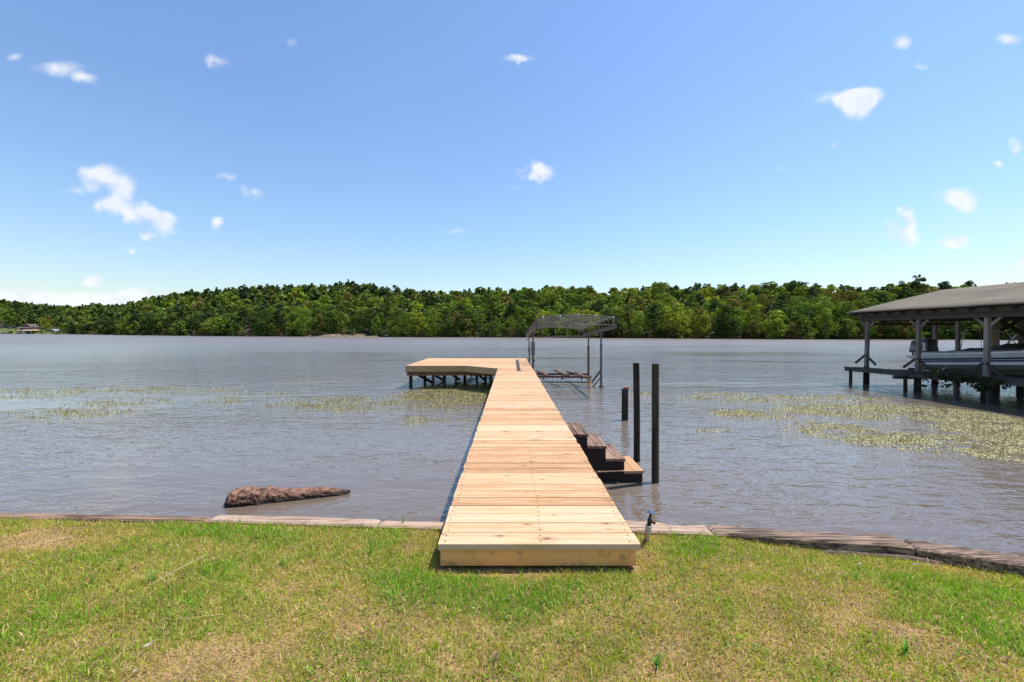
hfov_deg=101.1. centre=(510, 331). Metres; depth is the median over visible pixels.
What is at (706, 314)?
broadleaf tree
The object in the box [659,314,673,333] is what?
broadleaf tree
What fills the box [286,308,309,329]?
broadleaf tree
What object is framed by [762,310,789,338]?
broadleaf tree
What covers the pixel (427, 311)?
broadleaf tree
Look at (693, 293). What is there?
broadleaf tree
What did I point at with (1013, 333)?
broadleaf tree
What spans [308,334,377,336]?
bare bank
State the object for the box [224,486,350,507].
log
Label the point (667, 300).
broadleaf tree
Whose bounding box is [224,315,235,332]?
pine tree
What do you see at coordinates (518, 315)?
broadleaf tree
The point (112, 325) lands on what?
broadleaf tree
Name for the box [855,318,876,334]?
broadleaf tree
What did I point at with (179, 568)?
straw
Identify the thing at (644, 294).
broadleaf tree
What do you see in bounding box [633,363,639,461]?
mooring post
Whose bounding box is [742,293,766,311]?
broadleaf tree
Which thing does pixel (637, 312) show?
broadleaf tree
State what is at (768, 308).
pine tree
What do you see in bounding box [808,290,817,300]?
pine tree
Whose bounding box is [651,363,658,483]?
mooring post
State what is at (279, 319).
pine tree
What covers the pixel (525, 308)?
broadleaf tree
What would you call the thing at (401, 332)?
shore brush
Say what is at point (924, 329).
broadleaf tree
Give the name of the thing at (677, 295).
broadleaf tree
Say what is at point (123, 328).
broadleaf tree
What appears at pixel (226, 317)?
broadleaf tree
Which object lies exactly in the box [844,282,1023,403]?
boathouse
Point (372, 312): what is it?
broadleaf tree
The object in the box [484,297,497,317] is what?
broadleaf tree
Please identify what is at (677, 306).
broadleaf tree
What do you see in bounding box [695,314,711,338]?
broadleaf tree
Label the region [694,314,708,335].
broadleaf tree
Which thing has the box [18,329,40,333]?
boathouse
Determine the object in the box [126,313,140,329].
pine tree
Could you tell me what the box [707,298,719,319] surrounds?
pine tree
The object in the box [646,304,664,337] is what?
pine tree
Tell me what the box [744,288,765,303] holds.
pine tree
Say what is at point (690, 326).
broadleaf tree
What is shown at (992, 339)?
upright board
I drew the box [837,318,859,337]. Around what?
broadleaf tree
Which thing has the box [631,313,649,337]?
broadleaf tree
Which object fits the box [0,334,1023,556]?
water
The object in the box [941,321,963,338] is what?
broadleaf tree
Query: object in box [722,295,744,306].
broadleaf tree
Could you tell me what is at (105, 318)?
broadleaf tree
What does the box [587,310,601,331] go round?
broadleaf tree
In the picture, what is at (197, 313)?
broadleaf tree
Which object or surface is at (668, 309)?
broadleaf tree
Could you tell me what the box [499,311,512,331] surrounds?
broadleaf tree
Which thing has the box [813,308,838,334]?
broadleaf tree
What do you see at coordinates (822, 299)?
broadleaf tree
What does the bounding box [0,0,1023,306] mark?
sky
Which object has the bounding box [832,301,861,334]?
broadleaf tree
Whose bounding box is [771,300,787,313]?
pine tree
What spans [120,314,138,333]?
broadleaf tree
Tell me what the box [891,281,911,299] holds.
pine tree
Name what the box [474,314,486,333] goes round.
broadleaf tree
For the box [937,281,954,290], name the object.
pine tree
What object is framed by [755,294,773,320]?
broadleaf tree
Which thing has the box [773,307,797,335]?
broadleaf tree
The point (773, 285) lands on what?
broadleaf tree
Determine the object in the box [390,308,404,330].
broadleaf tree
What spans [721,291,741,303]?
broadleaf tree
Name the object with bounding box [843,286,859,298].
broadleaf tree
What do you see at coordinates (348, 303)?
broadleaf tree
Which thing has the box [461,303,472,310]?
broadleaf tree
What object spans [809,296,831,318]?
broadleaf tree
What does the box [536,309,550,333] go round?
broadleaf tree
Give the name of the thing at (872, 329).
broadleaf tree
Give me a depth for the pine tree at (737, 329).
128.86 m
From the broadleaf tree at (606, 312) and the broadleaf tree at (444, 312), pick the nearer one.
the broadleaf tree at (606, 312)
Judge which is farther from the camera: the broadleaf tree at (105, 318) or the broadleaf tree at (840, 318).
the broadleaf tree at (105, 318)
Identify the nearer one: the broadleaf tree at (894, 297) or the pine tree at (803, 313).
the pine tree at (803, 313)
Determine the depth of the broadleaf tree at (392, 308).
187.36 m
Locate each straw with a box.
[148,555,205,585]
[160,614,222,620]
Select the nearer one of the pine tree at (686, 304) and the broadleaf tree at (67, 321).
the pine tree at (686, 304)
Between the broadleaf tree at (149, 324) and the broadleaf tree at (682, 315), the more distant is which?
the broadleaf tree at (149, 324)
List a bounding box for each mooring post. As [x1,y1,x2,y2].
[622,388,627,420]
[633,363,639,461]
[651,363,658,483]
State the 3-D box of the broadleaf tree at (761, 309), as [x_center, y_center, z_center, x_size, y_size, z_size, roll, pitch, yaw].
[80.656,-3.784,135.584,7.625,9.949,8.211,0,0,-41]
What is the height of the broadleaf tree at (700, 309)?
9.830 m
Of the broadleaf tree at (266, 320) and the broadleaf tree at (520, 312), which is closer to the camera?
the broadleaf tree at (520, 312)
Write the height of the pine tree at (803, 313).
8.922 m
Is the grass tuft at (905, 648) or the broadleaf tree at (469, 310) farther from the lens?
the broadleaf tree at (469, 310)
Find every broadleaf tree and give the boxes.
[40,321,52,331]
[58,318,76,333]
[98,317,112,330]
[108,318,119,331]
[118,318,132,334]
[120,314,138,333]
[128,313,144,332]
[135,317,150,334]
[143,312,152,329]
[144,312,159,330]
[150,313,161,332]
[153,311,167,327]
[163,315,178,333]
[164,312,178,322]
[174,317,192,333]
[187,311,200,326]
[190,313,208,333]
[215,313,239,333]
[224,310,240,325]
[227,313,243,330]
[237,304,256,325]
[257,309,275,334]
[268,309,276,329]
[273,306,292,329]
[275,311,287,333]
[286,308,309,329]
[289,315,299,330]
[295,309,314,335]
[307,310,318,330]
[310,308,327,329]
[313,313,325,331]
[323,310,342,333]
[323,311,342,332]
[331,304,346,320]
[334,311,349,333]
[338,301,353,318]
[351,309,363,331]
[351,315,364,333]
[359,307,370,331]
[364,309,379,330]
[365,307,382,326]
[369,312,386,329]
[383,306,405,327]
[388,313,400,330]
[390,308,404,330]
[391,285,400,292]
[399,311,413,331]
[405,312,420,332]
[410,312,426,335]
[420,310,437,332]
[422,308,444,335]
[423,318,436,336]
[434,306,451,331]
[437,310,451,332]
[439,319,453,336]
[447,317,457,334]
[452,310,469,330]
[454,315,469,332]
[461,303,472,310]
[463,306,480,331]
[465,308,478,333]
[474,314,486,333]
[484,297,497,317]
[488,318,504,335]
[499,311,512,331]
[501,316,516,336]
[509,304,520,329]
[510,306,524,333]
[519,306,532,329]
[520,314,534,331]
[525,306,540,330]
[533,292,548,308]
[535,310,551,334]
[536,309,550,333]
[548,313,560,335]
[555,319,571,335]
[556,303,568,321]
[562,305,587,331]
[565,308,580,334]
[571,316,586,337]
[578,309,592,328]
[582,304,593,329]
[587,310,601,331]
[597,309,619,333]
[599,308,609,332]
[601,313,628,337]
[606,308,628,335]
[613,306,630,327]
[622,304,635,329]
[623,309,644,332]
[625,295,642,309]
[630,311,647,335]
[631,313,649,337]
[632,291,653,303]
[641,304,657,326]
[644,308,660,334]
[650,283,666,303]
[657,297,674,321]
[657,306,684,336]
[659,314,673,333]
[661,319,678,337]
[664,303,695,334]
[668,290,681,304]
[671,299,685,310]
[673,313,690,338]
[679,315,696,335]
[680,288,690,294]
[687,291,706,305]
[690,307,711,333]
[693,305,712,317]
[694,310,712,328]
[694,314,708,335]
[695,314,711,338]
[697,288,714,307]
[712,303,734,336]
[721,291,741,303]
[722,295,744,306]
[723,309,746,335]
[725,298,738,305]
[728,300,747,326]
[728,306,750,330]
[738,302,763,328]
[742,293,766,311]
[744,304,766,336]
[745,320,762,336]
[748,305,772,332]
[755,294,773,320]
[759,281,778,291]
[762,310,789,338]
[763,310,788,335]
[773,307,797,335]
[783,312,801,335]
[787,297,814,318]
[790,295,803,312]
[790,301,816,323]
[795,314,818,338]
[796,307,817,334]
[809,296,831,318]
[809,301,843,334]
[811,298,832,328]
[811,305,823,332]
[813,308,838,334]
[816,312,838,336]
[822,289,845,304]
[829,309,856,332]
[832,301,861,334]
[835,290,862,305]
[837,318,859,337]
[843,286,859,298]
[847,300,870,328]
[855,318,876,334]
[856,317,879,338]
[860,297,877,307]
[871,303,901,336]
[874,289,891,299]
[877,299,908,333]
[878,321,895,338]
[888,294,898,299]
[896,321,915,338]
[899,321,925,337]
[914,288,933,293]
[922,322,945,334]
[924,321,955,335]
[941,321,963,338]
[966,321,980,334]
[972,321,1010,337]
[1009,321,1017,339]
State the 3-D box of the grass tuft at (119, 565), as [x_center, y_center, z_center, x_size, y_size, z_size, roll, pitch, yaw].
[-2.355,1.391,2.538,0.072,0.092,0.123,0,0,31]
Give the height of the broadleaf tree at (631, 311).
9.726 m
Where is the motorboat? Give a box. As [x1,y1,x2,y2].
[906,329,1023,376]
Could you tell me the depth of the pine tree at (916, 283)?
162.00 m
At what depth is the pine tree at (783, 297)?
149.28 m
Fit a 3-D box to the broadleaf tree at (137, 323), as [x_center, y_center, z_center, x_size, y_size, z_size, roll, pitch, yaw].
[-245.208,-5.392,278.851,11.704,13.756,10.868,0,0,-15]
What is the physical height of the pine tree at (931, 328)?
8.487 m
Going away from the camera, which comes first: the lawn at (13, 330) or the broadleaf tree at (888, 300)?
the broadleaf tree at (888, 300)
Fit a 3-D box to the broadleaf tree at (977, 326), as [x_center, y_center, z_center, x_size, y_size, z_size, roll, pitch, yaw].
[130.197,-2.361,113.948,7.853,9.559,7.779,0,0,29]
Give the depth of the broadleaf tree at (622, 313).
152.18 m
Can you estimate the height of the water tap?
0.274 m
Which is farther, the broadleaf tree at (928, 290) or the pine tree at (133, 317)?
the pine tree at (133, 317)
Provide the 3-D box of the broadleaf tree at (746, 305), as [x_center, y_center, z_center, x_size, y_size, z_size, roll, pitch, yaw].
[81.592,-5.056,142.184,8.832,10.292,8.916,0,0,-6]
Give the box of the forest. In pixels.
[0,279,1015,337]
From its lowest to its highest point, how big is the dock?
2.085 m
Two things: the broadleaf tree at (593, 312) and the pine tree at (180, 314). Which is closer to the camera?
the broadleaf tree at (593, 312)
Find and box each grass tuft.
[106,554,130,569]
[134,563,169,582]
[280,552,288,565]
[646,650,668,670]
[892,636,921,655]
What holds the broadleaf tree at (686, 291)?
on the hills
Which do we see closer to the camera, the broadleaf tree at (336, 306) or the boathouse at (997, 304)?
the boathouse at (997, 304)
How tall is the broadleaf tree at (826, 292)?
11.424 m
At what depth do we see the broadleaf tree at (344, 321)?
189.62 m
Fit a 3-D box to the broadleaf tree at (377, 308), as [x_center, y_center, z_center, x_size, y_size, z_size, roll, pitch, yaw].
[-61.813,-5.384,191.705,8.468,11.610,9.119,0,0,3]
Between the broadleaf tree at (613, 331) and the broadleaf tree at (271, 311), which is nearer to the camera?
the broadleaf tree at (613, 331)
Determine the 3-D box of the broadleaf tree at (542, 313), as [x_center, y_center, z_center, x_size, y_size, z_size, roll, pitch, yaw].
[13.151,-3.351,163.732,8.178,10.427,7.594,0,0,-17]
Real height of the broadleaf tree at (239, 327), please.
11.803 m
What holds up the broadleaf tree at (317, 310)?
on the hills
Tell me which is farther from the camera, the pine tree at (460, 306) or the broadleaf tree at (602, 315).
the pine tree at (460, 306)
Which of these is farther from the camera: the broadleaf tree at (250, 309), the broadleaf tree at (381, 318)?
the broadleaf tree at (250, 309)
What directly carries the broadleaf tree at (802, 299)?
on the hills
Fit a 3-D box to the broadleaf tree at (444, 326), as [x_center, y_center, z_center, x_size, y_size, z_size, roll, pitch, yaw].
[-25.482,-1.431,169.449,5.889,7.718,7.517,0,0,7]
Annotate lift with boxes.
[45,329,61,332]
[526,314,616,387]
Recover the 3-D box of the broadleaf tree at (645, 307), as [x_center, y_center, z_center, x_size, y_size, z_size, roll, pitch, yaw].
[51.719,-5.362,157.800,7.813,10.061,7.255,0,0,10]
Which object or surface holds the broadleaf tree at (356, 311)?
on the hills
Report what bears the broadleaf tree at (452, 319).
on the hills
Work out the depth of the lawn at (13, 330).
451.69 m
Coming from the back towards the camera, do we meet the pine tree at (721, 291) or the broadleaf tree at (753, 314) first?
the pine tree at (721, 291)
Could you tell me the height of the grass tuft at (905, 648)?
0.076 m
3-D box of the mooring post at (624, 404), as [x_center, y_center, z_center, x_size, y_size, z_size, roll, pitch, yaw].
[2.819,2.533,10.361,0.175,2.274,0.162,0,0,0]
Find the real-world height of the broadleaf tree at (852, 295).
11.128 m
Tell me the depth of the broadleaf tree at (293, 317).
196.43 m
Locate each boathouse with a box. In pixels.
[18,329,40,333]
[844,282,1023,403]
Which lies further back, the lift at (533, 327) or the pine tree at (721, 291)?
the pine tree at (721, 291)
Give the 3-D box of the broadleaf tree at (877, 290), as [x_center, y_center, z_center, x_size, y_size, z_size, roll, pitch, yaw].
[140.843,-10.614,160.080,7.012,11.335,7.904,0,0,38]
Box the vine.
[920,369,1010,391]
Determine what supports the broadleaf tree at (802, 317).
on the hills
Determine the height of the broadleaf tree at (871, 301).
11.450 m
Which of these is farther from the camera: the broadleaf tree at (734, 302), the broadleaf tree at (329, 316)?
the broadleaf tree at (329, 316)
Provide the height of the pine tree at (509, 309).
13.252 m
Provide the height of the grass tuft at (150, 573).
0.116 m
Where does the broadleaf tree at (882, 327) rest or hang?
on the hills
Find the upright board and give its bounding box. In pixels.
[991,331,992,346]
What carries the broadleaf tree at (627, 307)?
on the hills
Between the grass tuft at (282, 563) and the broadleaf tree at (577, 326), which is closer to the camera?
the grass tuft at (282, 563)
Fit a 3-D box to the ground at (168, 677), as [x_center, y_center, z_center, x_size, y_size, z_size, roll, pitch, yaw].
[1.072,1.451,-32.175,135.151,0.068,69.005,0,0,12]
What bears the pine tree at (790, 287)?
on the hills
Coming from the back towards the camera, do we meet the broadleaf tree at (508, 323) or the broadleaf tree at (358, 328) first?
the broadleaf tree at (358, 328)
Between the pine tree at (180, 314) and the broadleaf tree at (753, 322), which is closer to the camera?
the broadleaf tree at (753, 322)
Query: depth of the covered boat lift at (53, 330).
385.13 m
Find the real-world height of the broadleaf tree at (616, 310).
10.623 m
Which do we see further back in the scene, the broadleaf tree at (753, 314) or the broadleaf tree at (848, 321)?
the broadleaf tree at (753, 314)
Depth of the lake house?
440.70 m
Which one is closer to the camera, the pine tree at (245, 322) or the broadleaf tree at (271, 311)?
the pine tree at (245, 322)
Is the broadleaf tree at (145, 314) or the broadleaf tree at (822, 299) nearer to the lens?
the broadleaf tree at (822, 299)
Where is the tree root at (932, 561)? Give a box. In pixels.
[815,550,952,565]
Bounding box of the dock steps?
[566,422,643,481]
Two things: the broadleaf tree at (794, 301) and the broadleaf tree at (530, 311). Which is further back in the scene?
the broadleaf tree at (530, 311)
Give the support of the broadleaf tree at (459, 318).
on the hills
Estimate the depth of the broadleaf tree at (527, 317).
165.44 m
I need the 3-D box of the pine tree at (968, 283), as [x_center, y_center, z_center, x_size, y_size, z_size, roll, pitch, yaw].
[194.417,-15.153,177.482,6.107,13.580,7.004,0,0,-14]
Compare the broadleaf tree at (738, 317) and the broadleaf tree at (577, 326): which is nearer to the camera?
the broadleaf tree at (738, 317)
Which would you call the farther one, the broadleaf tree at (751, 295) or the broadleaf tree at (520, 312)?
the broadleaf tree at (520, 312)
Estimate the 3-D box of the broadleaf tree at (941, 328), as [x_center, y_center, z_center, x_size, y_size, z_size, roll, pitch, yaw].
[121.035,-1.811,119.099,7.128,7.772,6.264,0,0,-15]
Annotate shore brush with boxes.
[8,327,1016,339]
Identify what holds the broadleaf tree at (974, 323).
on the hills
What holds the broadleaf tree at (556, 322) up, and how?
on the hills
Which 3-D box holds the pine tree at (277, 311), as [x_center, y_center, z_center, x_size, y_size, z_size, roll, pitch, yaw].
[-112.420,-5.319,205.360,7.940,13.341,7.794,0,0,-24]
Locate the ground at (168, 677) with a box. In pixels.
[0,519,1023,681]
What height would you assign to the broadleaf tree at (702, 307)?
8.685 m
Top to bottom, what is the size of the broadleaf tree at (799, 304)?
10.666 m
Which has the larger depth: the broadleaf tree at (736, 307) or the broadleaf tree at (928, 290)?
the broadleaf tree at (928, 290)
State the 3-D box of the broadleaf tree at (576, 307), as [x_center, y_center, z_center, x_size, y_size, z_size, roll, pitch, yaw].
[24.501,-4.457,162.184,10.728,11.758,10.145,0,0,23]
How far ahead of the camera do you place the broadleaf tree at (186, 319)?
232.07 m
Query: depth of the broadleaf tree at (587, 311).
156.40 m
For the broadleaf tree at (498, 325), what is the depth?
165.76 m
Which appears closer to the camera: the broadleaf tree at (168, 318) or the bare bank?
the bare bank
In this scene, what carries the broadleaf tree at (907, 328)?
on the hills
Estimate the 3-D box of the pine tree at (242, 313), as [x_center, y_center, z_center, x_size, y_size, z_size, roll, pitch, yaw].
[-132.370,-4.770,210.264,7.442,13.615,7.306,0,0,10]
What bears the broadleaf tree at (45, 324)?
on the lawn at (13, 330)
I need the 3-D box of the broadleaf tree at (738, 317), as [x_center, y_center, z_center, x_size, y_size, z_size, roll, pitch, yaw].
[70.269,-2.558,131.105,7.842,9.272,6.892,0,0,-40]
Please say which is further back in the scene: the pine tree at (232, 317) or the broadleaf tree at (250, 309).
the broadleaf tree at (250, 309)
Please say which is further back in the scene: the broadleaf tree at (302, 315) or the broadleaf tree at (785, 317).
the broadleaf tree at (302, 315)
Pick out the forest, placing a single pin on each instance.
(190, 302)
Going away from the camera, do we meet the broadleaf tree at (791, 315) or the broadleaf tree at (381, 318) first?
the broadleaf tree at (791, 315)
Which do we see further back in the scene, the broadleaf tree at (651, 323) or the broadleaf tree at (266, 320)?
the broadleaf tree at (266, 320)
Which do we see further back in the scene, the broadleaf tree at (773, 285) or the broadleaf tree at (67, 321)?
the broadleaf tree at (67, 321)
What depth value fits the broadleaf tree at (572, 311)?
156.06 m
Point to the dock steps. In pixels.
(611, 461)
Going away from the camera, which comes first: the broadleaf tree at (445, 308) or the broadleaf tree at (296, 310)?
the broadleaf tree at (445, 308)
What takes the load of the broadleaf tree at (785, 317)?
on the hills
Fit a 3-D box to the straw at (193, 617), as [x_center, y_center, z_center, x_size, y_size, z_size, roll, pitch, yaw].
[-1.562,1.401,2.066,0.287,0.010,0.015,0,0,-8]
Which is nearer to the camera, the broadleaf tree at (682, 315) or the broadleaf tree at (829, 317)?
the broadleaf tree at (829, 317)
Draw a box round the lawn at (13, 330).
[0,328,65,333]
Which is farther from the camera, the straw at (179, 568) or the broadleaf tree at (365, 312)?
the broadleaf tree at (365, 312)
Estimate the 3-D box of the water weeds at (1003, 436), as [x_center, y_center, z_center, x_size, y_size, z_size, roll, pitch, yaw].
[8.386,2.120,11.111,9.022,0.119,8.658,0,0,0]
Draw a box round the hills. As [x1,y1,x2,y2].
[0,300,1015,339]
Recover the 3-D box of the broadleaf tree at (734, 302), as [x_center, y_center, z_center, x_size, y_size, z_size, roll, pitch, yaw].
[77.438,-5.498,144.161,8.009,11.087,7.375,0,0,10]
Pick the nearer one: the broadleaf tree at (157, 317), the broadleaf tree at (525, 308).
the broadleaf tree at (525, 308)
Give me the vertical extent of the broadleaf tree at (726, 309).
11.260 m
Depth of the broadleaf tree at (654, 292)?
194.41 m
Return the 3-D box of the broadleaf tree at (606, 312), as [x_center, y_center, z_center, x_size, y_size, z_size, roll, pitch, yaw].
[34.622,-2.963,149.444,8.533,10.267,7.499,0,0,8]
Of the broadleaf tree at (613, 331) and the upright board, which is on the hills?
the broadleaf tree at (613, 331)
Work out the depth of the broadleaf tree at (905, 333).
117.57 m
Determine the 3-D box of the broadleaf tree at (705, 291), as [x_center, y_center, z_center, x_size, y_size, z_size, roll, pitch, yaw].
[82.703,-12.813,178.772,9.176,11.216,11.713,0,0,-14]
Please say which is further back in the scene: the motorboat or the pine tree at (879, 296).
the pine tree at (879, 296)
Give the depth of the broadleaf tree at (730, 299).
154.52 m
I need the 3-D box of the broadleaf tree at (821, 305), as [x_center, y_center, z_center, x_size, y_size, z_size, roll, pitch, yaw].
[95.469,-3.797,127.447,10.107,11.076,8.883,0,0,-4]
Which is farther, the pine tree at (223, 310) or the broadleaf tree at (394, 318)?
the pine tree at (223, 310)
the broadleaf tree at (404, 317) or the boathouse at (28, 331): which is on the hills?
the broadleaf tree at (404, 317)
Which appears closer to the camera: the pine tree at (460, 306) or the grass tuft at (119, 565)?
the grass tuft at (119, 565)
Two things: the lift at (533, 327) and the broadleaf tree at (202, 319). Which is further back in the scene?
the broadleaf tree at (202, 319)
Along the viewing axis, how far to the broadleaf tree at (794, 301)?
147.14 m
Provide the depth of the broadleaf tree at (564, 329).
155.65 m
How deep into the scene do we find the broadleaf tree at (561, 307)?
179.69 m
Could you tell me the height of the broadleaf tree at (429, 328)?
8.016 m
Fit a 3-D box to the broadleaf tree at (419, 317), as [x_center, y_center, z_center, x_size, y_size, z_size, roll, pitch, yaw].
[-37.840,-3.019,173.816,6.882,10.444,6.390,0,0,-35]
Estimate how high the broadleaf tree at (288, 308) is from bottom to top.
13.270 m
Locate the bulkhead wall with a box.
[0,513,1023,575]
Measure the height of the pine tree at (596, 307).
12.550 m
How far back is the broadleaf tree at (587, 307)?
163.82 m
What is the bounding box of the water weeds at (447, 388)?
[0,379,490,425]
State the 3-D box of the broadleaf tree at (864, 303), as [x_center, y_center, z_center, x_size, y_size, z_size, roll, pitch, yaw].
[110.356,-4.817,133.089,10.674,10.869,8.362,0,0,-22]
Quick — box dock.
[405,358,640,565]
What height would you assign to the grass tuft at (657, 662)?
0.084 m
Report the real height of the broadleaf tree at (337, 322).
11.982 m
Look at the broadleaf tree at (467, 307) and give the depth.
180.78 m
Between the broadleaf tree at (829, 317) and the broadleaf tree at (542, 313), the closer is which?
the broadleaf tree at (829, 317)
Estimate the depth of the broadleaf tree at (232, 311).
224.71 m
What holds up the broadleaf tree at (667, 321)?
on the hills
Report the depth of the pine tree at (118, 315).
303.69 m
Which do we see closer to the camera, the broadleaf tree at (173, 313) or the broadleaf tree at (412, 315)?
the broadleaf tree at (412, 315)
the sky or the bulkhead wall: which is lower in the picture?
the bulkhead wall
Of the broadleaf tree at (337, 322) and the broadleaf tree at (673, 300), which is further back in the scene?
the broadleaf tree at (337, 322)
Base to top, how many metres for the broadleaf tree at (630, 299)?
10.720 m
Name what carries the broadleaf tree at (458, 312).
on the hills
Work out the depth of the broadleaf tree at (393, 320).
177.34 m
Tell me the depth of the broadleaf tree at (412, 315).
179.27 m
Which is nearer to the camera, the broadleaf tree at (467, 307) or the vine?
the vine
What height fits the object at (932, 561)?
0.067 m
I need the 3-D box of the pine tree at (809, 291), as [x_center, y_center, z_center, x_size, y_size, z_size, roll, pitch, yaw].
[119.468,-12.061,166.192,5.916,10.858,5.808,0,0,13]
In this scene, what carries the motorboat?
on the boathouse at (997, 304)
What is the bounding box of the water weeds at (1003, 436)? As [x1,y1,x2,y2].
[631,391,1023,461]
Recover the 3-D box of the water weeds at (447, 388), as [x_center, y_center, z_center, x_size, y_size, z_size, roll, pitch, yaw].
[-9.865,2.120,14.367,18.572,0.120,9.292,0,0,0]
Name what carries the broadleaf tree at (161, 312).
on the hills
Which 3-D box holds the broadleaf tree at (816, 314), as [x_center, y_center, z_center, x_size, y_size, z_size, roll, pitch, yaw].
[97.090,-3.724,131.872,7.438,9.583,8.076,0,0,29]
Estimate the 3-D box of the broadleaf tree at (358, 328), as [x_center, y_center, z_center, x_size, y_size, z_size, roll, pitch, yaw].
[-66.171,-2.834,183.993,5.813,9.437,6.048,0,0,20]
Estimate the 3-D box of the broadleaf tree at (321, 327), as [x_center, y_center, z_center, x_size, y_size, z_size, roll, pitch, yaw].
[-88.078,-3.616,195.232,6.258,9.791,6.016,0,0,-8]
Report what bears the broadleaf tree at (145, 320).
on the hills
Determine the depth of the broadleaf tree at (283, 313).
202.49 m
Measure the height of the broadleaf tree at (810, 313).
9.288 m
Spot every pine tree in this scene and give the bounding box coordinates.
[109,313,121,329]
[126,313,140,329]
[175,309,187,326]
[200,308,211,324]
[217,308,226,316]
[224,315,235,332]
[235,309,253,331]
[241,315,254,335]
[271,307,286,329]
[275,314,285,334]
[457,305,464,312]
[503,303,516,317]
[590,302,600,317]
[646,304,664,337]
[679,301,691,322]
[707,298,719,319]
[715,284,728,298]
[729,318,740,334]
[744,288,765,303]
[761,304,780,325]
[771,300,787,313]
[777,293,792,306]
[785,282,800,298]
[794,309,811,337]
[805,288,814,297]
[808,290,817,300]
[871,293,890,303]
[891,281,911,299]
[903,274,929,297]
[924,322,943,338]
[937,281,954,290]
[962,280,976,286]
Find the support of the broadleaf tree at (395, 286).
on the hills
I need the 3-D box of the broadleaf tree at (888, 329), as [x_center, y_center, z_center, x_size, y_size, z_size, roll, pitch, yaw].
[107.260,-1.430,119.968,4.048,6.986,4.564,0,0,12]
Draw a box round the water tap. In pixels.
[643,510,655,543]
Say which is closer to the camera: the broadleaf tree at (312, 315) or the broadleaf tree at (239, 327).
the broadleaf tree at (312, 315)
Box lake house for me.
[15,323,38,331]
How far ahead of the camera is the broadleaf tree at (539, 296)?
207.98 m
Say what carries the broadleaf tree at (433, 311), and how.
on the hills

